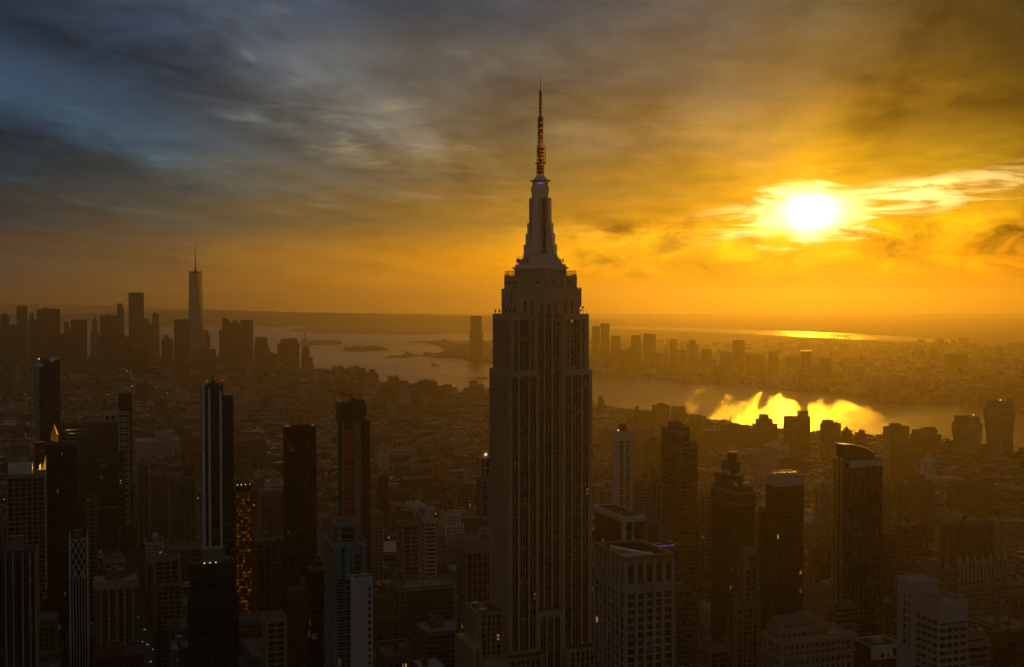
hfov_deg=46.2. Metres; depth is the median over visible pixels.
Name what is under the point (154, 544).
city building
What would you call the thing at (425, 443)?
city building
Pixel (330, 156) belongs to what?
sky
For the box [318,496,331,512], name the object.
city building
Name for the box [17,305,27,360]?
tower
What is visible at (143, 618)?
avenue road
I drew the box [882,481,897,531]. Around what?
office building
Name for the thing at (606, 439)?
riverbank building
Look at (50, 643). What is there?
city building
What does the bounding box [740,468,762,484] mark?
city building
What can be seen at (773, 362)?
riverside tower
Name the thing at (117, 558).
city building
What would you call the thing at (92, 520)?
slim building
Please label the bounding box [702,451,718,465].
city building
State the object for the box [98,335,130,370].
building
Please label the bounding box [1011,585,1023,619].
city building
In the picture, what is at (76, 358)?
shore building
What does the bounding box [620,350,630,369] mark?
riverside tower
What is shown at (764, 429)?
riverbank building
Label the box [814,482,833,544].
office building
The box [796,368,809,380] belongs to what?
city building
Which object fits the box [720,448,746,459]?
city building
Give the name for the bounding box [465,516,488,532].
office building
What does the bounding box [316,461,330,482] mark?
city building
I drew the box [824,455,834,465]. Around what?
city building
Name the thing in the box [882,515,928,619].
brick building
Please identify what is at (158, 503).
office building
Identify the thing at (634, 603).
office tower
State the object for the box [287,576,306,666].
office building
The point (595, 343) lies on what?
riverside tower
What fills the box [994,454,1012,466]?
city building
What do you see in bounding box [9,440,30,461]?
city building
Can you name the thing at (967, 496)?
slab building
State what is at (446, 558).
city building
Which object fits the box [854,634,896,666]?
building
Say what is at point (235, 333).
tower
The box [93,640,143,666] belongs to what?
city building
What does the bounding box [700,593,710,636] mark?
city building
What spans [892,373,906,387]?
city building
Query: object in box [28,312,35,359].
tower
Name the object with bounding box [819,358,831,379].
riverside tower
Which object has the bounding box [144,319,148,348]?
tower
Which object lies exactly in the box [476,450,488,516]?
office tower
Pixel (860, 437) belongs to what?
riverbank building
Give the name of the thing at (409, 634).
city building
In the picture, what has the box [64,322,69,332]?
tower
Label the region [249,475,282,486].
city building
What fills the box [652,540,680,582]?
office building
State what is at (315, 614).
office tower
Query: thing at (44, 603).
city building
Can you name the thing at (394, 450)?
city building
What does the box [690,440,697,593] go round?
office tower
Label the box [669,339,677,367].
riverside tower
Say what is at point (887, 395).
city building
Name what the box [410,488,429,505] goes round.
city building
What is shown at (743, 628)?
office building
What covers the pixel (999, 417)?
twisted tower
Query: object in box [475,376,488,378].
ferry
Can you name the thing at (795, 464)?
brick building
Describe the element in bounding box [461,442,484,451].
city building
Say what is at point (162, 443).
warehouse
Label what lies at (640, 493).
office building
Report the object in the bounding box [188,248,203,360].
glass skyscraper
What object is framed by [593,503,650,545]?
office building
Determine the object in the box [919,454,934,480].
stepped building
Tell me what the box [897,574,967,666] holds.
office building
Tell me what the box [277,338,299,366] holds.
tower
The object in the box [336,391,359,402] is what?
tower crane
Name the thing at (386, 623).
city building
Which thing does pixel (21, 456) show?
city building
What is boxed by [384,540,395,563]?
city building
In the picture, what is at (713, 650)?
city building
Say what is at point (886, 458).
riverbank building
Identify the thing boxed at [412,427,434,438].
city building
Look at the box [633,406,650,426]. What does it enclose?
riverbank building
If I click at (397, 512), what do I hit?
city building
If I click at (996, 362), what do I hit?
riverside tower
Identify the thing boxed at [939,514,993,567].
wide building
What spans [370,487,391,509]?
city building
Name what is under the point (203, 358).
tower
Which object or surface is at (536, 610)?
skyscraper
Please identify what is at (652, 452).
riverbank building
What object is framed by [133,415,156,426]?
city building
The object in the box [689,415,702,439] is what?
riverbank building
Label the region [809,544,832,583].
office building
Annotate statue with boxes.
[300,333,309,344]
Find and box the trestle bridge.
[751,330,848,337]
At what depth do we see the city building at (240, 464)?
1941.61 m
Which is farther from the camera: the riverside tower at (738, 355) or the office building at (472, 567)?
the riverside tower at (738, 355)
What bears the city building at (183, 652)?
on the ground at (139, 554)
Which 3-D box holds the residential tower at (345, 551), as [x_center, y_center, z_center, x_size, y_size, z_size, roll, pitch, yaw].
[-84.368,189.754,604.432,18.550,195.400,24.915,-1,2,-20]
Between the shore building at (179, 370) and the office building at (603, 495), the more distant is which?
the shore building at (179, 370)
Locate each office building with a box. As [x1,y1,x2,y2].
[0,535,38,666]
[6,462,46,611]
[103,406,116,420]
[118,450,125,564]
[137,457,149,544]
[150,473,167,537]
[153,552,182,666]
[167,454,197,541]
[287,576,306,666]
[317,501,383,580]
[421,511,436,577]
[456,532,488,633]
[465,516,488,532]
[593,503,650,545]
[594,482,612,504]
[633,472,648,517]
[644,515,660,542]
[647,468,662,542]
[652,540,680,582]
[697,491,710,580]
[727,546,760,666]
[760,611,857,666]
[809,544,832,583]
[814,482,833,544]
[828,599,856,632]
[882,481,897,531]
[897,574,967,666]
[903,557,955,593]
[954,551,1010,623]
[967,628,989,666]
[989,625,1023,666]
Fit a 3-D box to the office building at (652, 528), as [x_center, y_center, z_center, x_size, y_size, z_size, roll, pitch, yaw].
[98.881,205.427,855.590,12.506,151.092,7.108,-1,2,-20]
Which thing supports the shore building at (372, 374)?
on the ground at (139, 554)
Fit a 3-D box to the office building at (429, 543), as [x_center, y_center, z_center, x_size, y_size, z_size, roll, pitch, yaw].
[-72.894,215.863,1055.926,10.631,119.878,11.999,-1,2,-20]
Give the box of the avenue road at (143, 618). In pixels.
[33,416,761,666]
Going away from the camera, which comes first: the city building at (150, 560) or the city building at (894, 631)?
the city building at (894, 631)
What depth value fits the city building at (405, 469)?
1976.29 m
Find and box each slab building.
[377,470,387,527]
[895,473,934,545]
[947,479,993,519]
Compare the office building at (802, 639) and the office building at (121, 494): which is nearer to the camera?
the office building at (802, 639)
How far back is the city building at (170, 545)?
1306.20 m
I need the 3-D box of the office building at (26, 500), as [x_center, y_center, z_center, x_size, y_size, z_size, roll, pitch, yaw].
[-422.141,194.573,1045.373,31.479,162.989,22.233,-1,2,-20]
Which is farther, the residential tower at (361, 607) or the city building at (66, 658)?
the city building at (66, 658)
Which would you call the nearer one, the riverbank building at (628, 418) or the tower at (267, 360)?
the riverbank building at (628, 418)
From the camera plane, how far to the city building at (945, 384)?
3971.89 m
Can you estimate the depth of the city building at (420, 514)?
1336.14 m
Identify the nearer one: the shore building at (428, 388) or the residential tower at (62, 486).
the residential tower at (62, 486)
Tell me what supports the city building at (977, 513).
on the ground at (139, 554)
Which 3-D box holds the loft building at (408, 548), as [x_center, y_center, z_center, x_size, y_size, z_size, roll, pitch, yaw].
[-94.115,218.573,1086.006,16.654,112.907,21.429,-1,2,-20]
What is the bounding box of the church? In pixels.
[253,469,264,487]
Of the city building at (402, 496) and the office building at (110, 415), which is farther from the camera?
the office building at (110, 415)
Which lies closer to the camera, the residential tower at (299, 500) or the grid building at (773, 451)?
the residential tower at (299, 500)
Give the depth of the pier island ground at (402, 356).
6726.75 m
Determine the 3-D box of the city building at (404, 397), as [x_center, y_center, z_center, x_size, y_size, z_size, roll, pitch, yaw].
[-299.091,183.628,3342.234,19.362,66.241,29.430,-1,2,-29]
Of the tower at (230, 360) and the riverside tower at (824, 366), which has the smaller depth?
the riverside tower at (824, 366)
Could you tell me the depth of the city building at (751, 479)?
1928.99 m
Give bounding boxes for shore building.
[14,364,20,393]
[65,344,85,374]
[135,383,150,403]
[173,363,185,379]
[278,368,289,379]
[299,385,308,400]
[308,393,332,412]
[355,368,364,380]
[368,369,377,379]
[378,378,399,394]
[409,380,447,399]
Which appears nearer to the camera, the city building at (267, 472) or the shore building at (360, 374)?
the city building at (267, 472)
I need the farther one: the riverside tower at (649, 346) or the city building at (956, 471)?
the riverside tower at (649, 346)
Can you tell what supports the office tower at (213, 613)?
on the ground at (139, 554)
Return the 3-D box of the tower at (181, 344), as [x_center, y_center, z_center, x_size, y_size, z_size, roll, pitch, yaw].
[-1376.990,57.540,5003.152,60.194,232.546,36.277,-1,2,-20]
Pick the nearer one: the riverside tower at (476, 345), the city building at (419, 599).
the city building at (419, 599)
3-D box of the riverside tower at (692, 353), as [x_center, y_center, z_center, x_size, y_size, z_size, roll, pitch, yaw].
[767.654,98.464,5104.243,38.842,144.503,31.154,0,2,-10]
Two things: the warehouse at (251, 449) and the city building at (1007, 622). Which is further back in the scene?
the warehouse at (251, 449)
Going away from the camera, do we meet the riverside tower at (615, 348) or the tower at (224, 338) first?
the tower at (224, 338)
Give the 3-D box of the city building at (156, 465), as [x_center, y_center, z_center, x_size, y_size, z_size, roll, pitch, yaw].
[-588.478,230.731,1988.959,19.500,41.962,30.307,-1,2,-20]
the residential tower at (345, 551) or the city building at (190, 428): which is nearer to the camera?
the residential tower at (345, 551)
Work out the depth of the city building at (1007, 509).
1621.29 m
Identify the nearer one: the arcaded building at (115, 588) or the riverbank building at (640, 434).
the arcaded building at (115, 588)
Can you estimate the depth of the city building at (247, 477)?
1872.77 m
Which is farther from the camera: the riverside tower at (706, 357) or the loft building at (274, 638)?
the riverside tower at (706, 357)
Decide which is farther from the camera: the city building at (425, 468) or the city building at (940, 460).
the city building at (940, 460)
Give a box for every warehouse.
[135,430,178,457]
[181,435,200,471]
[234,434,265,473]
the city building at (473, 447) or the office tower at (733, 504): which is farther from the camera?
the city building at (473, 447)
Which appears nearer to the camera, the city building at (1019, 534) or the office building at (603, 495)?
the office building at (603, 495)
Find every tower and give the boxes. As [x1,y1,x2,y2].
[0,313,16,357]
[4,346,16,370]
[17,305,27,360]
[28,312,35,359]
[34,356,59,441]
[35,320,48,363]
[35,442,47,469]
[36,306,60,347]
[37,424,57,469]
[46,441,77,651]
[50,333,71,372]
[57,421,118,551]
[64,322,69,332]
[69,529,88,666]
[71,320,86,359]
[90,314,98,355]
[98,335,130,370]
[100,313,116,336]
[117,303,123,335]
[118,393,132,547]
[128,292,143,349]
[131,346,149,371]
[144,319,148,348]
[149,311,159,357]
[161,335,172,363]
[174,319,189,366]
[187,545,238,666]
[192,349,215,373]
[201,373,233,558]
[204,330,209,348]
[219,317,230,353]
[220,351,239,371]
[230,319,240,363]
[234,463,252,611]
[240,320,252,364]
[254,336,268,362]
[259,352,276,373]
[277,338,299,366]
[283,424,316,615]
[301,347,312,366]
[307,555,324,666]
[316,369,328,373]
[323,516,366,666]
[335,399,369,572]
[350,573,372,666]
[378,442,389,476]
[469,316,482,361]
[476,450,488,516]
[592,326,599,365]
[593,539,674,666]
[600,323,609,367]
[611,336,620,368]
[613,423,632,509]
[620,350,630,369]
[631,335,640,365]
[643,333,655,368]
[656,352,668,367]
[661,420,690,583]
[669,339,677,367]
[678,350,685,373]
[687,340,697,371]
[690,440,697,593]
[701,348,711,375]
[710,451,755,636]
[720,352,730,372]
[732,340,744,371]
[746,352,764,375]
[758,506,765,637]
[765,469,804,629]
[768,351,777,373]
[786,357,799,369]
[801,351,811,372]
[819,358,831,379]
[833,443,882,636]
[944,354,967,369]
[951,414,982,456]
[980,375,992,383]
[983,399,1015,457]
[986,358,1003,367]
[993,344,1002,353]
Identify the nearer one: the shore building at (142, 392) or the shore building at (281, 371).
the shore building at (142, 392)
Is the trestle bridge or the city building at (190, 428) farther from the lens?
the trestle bridge
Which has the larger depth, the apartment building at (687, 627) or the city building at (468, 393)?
the city building at (468, 393)
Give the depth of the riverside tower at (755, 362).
4838.40 m
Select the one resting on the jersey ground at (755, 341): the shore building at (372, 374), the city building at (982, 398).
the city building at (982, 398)
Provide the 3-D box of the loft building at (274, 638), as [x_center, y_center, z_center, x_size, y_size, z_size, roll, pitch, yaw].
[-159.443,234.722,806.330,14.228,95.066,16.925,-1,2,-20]
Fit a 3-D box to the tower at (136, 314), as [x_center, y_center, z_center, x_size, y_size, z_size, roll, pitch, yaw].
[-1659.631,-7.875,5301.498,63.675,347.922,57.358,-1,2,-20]
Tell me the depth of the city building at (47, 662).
888.21 m
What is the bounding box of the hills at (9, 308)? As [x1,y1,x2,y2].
[0,303,204,313]
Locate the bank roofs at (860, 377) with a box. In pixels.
[423,338,1023,406]
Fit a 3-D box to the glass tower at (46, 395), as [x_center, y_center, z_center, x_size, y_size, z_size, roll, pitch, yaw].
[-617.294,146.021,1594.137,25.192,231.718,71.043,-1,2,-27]
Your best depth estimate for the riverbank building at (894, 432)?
2146.73 m
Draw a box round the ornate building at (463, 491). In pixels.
[453,474,472,511]
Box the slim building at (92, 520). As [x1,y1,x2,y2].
[86,492,97,624]
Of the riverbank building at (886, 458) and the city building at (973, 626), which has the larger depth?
the riverbank building at (886, 458)
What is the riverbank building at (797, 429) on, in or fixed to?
on the ground at (139, 554)
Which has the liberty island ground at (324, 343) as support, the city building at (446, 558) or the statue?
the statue
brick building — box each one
[777,457,802,473]
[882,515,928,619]
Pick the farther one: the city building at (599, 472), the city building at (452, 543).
the city building at (599, 472)
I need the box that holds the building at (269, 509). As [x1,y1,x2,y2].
[256,480,282,535]
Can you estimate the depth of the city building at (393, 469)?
2038.01 m
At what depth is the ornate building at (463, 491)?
1498.87 m
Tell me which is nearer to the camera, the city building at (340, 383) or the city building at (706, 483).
the city building at (706, 483)
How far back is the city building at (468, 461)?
2073.97 m
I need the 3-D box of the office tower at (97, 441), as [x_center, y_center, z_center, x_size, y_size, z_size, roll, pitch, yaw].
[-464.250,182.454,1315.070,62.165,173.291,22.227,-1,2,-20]
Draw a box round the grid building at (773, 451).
[763,441,787,486]
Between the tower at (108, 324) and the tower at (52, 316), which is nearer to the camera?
the tower at (108, 324)
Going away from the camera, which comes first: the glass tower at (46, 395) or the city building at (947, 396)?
the glass tower at (46, 395)
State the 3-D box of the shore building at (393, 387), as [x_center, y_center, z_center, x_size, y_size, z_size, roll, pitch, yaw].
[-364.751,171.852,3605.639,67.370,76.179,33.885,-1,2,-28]
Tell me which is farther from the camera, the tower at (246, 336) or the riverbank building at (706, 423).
the tower at (246, 336)
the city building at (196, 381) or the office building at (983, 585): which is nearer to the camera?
the office building at (983, 585)
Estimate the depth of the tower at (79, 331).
5678.63 m
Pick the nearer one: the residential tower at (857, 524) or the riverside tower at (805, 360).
the residential tower at (857, 524)
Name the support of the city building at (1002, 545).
on the ground at (139, 554)
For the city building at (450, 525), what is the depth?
1344.10 m
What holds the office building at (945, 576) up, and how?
on the ground at (139, 554)
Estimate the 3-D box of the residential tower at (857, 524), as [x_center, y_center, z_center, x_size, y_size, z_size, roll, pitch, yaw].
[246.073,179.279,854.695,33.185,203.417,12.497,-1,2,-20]
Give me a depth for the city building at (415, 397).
3352.59 m
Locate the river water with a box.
[28,314,1023,452]
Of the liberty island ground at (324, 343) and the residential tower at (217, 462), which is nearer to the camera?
the residential tower at (217, 462)
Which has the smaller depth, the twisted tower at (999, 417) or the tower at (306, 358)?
the twisted tower at (999, 417)
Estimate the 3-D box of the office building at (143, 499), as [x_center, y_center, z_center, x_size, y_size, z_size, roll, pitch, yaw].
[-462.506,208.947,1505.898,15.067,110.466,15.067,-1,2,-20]
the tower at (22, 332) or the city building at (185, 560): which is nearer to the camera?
the city building at (185, 560)
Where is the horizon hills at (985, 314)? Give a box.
[450,313,1023,315]
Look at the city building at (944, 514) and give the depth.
1558.92 m
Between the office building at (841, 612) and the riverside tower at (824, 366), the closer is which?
the office building at (841, 612)
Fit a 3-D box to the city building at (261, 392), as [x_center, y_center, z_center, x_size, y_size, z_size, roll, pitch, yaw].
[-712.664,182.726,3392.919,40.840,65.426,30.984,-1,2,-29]
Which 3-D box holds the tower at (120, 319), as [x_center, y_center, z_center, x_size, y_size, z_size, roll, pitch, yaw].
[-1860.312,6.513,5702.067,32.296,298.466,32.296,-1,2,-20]
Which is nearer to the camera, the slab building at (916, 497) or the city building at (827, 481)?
the slab building at (916, 497)
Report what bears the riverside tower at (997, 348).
on the jersey ground at (755, 341)
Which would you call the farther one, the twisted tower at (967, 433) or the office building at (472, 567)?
the twisted tower at (967, 433)
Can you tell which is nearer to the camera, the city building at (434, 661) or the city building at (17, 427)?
the city building at (434, 661)
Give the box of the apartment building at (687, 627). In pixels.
[675,582,700,666]
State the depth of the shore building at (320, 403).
3097.11 m
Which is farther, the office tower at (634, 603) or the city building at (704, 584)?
the city building at (704, 584)
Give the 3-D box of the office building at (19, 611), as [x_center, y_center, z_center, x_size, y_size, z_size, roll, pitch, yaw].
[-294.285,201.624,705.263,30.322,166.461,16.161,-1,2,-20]
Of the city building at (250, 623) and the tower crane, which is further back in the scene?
the tower crane
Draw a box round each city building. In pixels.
[0,506,5,546]
[6,453,27,461]
[6,456,23,469]
[8,421,34,433]
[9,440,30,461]
[39,610,62,666]
[39,657,61,666]
[42,588,47,611]
[63,617,94,666]
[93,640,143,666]
[102,551,125,572]
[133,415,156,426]
[145,532,163,586]
[148,557,152,604]
[150,459,162,471]
[153,395,170,411]
[163,537,189,553]
[167,614,187,666]
[173,630,187,666]
[177,535,201,557]
[181,552,198,584]
[182,422,200,435]
[190,375,203,387]
[234,457,248,475]
[234,472,253,482]
[239,609,283,654]
[239,636,261,666]
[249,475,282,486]
[251,387,268,397]
[253,466,279,478]
[264,458,282,475]
[288,404,309,421]
[303,412,329,419]
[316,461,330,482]
[317,488,337,512]
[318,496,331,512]
[334,376,345,390]
[370,434,377,446]
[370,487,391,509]
[373,585,399,640]
[373,634,405,666]
[376,641,426,666]
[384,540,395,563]
[386,503,410,531]
[388,445,414,456]
[388,487,409,504]
[389,415,412,427]
[389,575,455,638]
[390,459,417,478]
[396,463,420,479]
[399,387,409,404]
[399,473,436,500]
[404,624,415,641]
[405,496,433,516]
[409,391,421,405]
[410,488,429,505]
[410,656,445,666]
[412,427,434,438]
[414,437,442,448]
[415,452,440,464]
[415,506,431,543]
[415,613,455,666]
[416,463,433,474]
[420,532,451,562]
[424,447,452,457]
[431,471,446,494]
[434,458,449,476]
[437,507,475,532]
[437,550,455,574]
[438,505,463,544]
[447,564,455,579]
[448,539,455,554]
[458,455,474,468]
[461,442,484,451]
[462,385,476,404]
[470,449,488,468]
[592,464,607,482]
[678,372,690,382]
[697,573,710,598]
[698,464,721,478]
[699,628,726,666]
[700,477,714,488]
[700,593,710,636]
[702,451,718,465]
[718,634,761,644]
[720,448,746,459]
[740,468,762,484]
[742,473,758,487]
[755,500,759,539]
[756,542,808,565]
[784,446,805,458]
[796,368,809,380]
[803,578,891,637]
[804,514,813,548]
[807,451,824,464]
[812,478,833,487]
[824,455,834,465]
[880,388,897,400]
[891,621,896,638]
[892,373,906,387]
[914,379,929,389]
[918,455,947,468]
[927,347,938,361]
[935,473,962,483]
[935,506,977,522]
[936,379,956,389]
[938,391,955,401]
[941,467,972,477]
[963,510,983,519]
[968,624,988,638]
[969,611,1023,633]
[977,393,987,404]
[986,513,1015,537]
[991,470,1013,483]
[992,615,1016,630]
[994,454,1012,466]
[994,535,1023,557]
[999,481,1023,502]
[1001,500,1023,515]
[1008,560,1023,574]
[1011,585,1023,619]
[1014,520,1023,539]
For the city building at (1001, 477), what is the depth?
1909.81 m
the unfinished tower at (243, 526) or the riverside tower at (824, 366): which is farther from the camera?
the riverside tower at (824, 366)
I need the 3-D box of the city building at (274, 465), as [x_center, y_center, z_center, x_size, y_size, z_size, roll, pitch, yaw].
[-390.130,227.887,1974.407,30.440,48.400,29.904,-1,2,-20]
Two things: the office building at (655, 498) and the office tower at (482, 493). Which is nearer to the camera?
the office tower at (482, 493)
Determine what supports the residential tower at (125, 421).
on the ground at (139, 554)
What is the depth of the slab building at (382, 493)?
1503.36 m
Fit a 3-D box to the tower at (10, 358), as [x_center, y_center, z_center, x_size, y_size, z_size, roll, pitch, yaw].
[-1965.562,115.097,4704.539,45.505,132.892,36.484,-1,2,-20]
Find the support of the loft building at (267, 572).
on the ground at (139, 554)
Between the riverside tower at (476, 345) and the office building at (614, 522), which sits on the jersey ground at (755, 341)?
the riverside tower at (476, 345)
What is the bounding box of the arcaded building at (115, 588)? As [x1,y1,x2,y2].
[93,565,138,645]
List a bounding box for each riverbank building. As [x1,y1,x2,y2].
[596,396,606,414]
[600,426,612,449]
[626,410,631,424]
[632,426,654,468]
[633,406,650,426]
[644,430,660,479]
[652,402,669,426]
[670,406,685,424]
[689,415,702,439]
[695,420,751,449]
[702,418,713,427]
[752,414,777,447]
[783,411,810,450]
[820,419,840,456]
[841,427,852,443]
[855,429,865,447]
[883,423,909,461]
[883,439,889,479]
[890,441,916,481]
[910,427,940,462]
[941,438,954,456]
[1015,447,1023,467]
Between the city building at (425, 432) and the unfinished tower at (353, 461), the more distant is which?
the city building at (425, 432)
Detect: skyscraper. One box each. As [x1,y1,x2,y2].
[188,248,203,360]
[455,76,592,666]
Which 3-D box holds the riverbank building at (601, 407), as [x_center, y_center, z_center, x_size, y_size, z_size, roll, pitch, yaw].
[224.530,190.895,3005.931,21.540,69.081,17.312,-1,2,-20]
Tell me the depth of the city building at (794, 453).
2201.76 m
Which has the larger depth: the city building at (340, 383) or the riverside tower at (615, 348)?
the riverside tower at (615, 348)
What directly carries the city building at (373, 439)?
on the ground at (139, 554)
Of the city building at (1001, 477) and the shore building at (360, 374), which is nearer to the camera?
the city building at (1001, 477)
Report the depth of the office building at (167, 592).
997.65 m
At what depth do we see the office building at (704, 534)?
1123.76 m
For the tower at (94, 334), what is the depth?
5535.94 m
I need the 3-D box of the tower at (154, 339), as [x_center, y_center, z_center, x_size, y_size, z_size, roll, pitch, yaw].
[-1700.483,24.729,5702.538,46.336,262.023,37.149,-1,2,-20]
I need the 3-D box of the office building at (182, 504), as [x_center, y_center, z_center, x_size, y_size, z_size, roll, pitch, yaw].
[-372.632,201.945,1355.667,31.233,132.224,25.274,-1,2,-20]
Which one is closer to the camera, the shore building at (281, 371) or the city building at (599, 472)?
the city building at (599, 472)
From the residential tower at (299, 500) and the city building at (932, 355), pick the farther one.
the city building at (932, 355)
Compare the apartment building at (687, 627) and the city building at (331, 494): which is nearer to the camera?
the apartment building at (687, 627)
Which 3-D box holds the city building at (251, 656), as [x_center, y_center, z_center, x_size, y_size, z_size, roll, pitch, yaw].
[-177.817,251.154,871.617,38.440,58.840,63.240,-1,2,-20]
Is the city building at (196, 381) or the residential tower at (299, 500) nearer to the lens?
the residential tower at (299, 500)
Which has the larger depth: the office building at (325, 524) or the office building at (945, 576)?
the office building at (325, 524)
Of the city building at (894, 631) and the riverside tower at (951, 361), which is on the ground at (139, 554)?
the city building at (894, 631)
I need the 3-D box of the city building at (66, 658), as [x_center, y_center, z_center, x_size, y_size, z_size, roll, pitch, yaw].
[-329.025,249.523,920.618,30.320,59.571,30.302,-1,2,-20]
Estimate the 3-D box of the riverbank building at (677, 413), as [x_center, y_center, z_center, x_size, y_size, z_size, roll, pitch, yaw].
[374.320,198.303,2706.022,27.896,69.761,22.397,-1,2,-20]
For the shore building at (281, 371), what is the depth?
4194.64 m
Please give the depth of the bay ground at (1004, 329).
15145.35 m
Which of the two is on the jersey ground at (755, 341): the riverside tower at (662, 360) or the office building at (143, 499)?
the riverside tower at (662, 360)
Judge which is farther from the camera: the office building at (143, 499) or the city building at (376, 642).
the office building at (143, 499)
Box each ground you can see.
[5,354,981,635]
[289,316,1023,342]
[298,341,343,344]
[339,348,388,350]
[385,354,420,357]
[409,328,1023,409]
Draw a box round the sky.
[0,0,1023,313]
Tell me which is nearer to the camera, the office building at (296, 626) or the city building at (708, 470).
the office building at (296, 626)
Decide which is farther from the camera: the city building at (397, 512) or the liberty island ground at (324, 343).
the liberty island ground at (324, 343)
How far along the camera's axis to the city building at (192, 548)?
1219.59 m
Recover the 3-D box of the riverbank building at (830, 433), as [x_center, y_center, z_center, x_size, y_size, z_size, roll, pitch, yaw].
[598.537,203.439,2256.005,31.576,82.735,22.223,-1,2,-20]
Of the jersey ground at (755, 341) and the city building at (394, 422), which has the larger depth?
the jersey ground at (755, 341)
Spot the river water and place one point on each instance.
(743, 405)
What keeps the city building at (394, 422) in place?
on the ground at (139, 554)
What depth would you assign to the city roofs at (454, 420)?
2776.53 m
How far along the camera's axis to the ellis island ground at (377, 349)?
7728.62 m
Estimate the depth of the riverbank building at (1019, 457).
2099.10 m
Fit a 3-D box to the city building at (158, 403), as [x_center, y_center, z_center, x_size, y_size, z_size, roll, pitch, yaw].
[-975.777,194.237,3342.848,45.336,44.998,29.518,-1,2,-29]
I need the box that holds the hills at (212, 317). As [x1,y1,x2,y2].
[0,309,624,325]
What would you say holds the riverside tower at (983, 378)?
on the jersey ground at (755, 341)
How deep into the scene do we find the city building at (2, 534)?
1478.17 m
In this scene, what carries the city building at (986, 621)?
on the ground at (139, 554)
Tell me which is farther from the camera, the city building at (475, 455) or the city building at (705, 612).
the city building at (475, 455)
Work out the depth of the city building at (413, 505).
1483.35 m
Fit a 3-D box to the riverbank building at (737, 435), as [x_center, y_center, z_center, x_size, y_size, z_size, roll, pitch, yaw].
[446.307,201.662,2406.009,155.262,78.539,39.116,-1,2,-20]
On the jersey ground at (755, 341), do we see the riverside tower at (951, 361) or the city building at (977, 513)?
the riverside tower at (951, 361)
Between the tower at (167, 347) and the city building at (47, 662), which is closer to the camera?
the city building at (47, 662)
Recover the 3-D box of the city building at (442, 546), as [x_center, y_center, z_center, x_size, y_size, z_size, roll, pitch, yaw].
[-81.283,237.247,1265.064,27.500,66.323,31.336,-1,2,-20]
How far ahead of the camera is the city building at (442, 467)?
1974.12 m
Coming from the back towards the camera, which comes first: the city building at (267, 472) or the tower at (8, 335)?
the tower at (8, 335)
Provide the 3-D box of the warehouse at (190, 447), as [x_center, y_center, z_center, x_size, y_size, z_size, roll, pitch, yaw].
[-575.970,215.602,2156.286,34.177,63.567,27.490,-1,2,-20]
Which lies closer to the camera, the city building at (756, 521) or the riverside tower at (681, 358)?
the city building at (756, 521)
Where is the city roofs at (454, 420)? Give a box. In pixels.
[0,348,1023,666]
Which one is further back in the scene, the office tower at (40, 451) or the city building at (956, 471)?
the city building at (956, 471)
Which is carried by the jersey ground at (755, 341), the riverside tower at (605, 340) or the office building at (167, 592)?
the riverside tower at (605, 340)
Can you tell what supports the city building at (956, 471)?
on the ground at (139, 554)
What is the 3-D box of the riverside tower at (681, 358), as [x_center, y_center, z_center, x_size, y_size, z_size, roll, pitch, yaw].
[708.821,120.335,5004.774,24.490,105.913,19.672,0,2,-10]
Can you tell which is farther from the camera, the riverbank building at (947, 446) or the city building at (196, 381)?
the city building at (196, 381)
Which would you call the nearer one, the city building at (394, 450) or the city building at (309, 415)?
the city building at (394, 450)
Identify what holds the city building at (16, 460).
on the ground at (139, 554)
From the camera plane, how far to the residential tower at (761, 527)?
887.72 m
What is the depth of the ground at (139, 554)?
1431.98 m
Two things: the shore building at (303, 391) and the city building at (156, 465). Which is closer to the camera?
the city building at (156, 465)
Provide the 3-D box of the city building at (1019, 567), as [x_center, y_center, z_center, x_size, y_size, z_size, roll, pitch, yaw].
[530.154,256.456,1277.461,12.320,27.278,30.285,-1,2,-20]
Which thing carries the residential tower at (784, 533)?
on the ground at (139, 554)
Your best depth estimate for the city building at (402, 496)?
1618.35 m
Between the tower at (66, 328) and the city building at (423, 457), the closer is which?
the city building at (423, 457)
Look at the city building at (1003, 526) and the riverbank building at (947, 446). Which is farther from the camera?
the riverbank building at (947, 446)
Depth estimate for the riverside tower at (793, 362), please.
4991.13 m
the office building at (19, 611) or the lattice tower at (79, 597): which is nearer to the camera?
the office building at (19, 611)
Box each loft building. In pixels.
[252,531,283,610]
[262,611,286,666]
[396,513,419,579]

